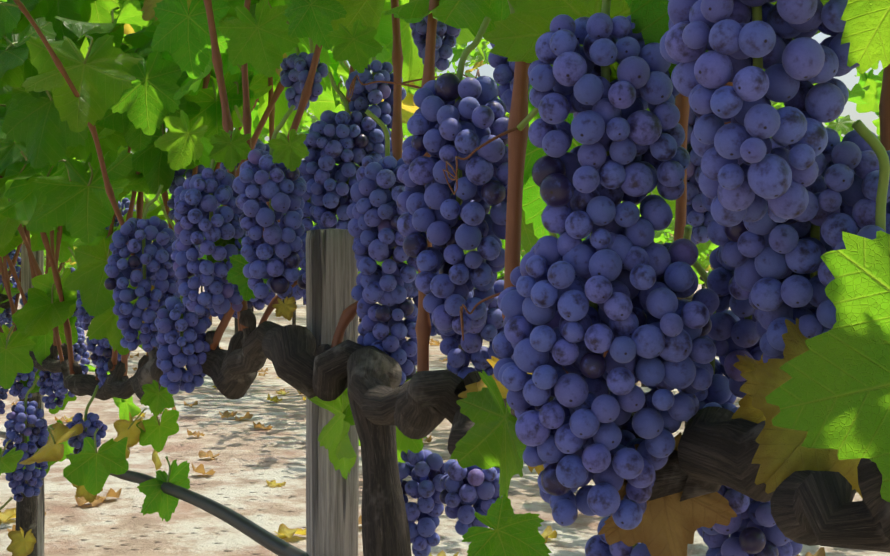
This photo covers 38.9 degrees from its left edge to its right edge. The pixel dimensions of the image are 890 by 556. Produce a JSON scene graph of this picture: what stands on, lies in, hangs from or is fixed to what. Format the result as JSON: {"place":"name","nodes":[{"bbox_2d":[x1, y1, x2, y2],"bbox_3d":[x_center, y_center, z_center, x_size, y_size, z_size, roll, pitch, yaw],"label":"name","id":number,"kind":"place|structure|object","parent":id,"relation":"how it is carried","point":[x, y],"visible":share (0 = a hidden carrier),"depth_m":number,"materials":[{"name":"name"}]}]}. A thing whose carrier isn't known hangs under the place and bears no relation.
{"place":"outdoors","nodes":[
{"label":"outdoors","id":0,"kind":"place"},
{"bbox_2d":[0,431,308,555],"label":"drip hose","id":1,"kind":"object","parent":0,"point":[268,540],"visible":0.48,"depth_m":1.50,"materials":[{"name":"black rubber"}]},
{"bbox_2d":[0,30,883,425],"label":"back rows","id":2,"kind":"object","parent":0,"point":[864,93],"depth_m":6.25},
{"bbox_2d":[20,60,711,270],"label":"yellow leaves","id":3,"kind":"object","parent":2,"relation":"on","point":[477,64],"depth_m":6.05,"materials":[{"name":"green plant"}]},
{"bbox_2d":[0,271,889,555],"bbox_3d":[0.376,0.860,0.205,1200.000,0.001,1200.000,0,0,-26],"label":"ground","id":4,"kind":"structure","parent":0,"point":[248,463],"depth_m":4.97,"materials":[{"name":"beige soil"}]},
{"bbox_2d":[21,244,44,555],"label":"wooden post","id":5,"kind":"object","parent":4,"relation":"on","point":[26,281],"visible":0.27,"depth_m":2.98,"materials":[{"name":"grey wood"}]},
{"bbox_2d":[306,228,358,555],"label":"wooden post","id":6,"kind":"object","parent":4,"relation":"on","point":[332,504],"visible":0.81,"depth_m":1.24,"materials":[{"name":"grey wood"}]},
{"bbox_2d":[0,0,862,555],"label":"yellowed leaves","id":7,"kind":"object","parent":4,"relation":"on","point":[782,454],"visible":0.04,"depth_m":0.62,"materials":[{"name":"plant"}]},
{"bbox_2d":[7,337,856,555],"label":"dry leaves","id":8,"kind":"object","parent":4,"relation":"on","point":[669,525],"visible":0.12,"depth_m":0.70,"materials":[{"name":"brown plant"}]},
{"bbox_2d":[0,293,889,555],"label":"grapevine trunk","id":9,"kind":"object","parent":4,"relation":"on","point":[717,448],"visible":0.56,"depth_m":1.03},
{"bbox_2d":[0,0,889,379],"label":"vine shoots","id":10,"kind":"object","parent":9,"relation":"attached to","point":[516,142],"visible":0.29,"depth_m":1.20,"materials":[{"name":"brown plant"}]},
{"bbox_2d":[0,0,889,555],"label":"grape leaves","id":11,"kind":"object","parent":10,"relation":"attached to","point":[832,392],"visible":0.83,"depth_m":1.54,"materials":[{"name":"green plant"}]},
{"bbox_2d":[0,0,889,548],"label":"vine stems","id":12,"kind":"object","parent":10,"relation":"attached to","point":[868,136],"visible":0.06,"depth_m":0.85,"materials":[{"name":"brown plant"}]},
{"bbox_2d":[0,0,889,555],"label":"grapes","id":13,"kind":"object","parent":12,"relation":"attached to","point":[768,184],"visible":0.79,"depth_m":0.67,"materials":[{"name":"food"}]},
{"bbox_2d":[8,32,882,269],"label":"sky","id":14,"kind":"structure","parent":0,"point":[849,79],"materials":[{"name":"white"}]}
]}

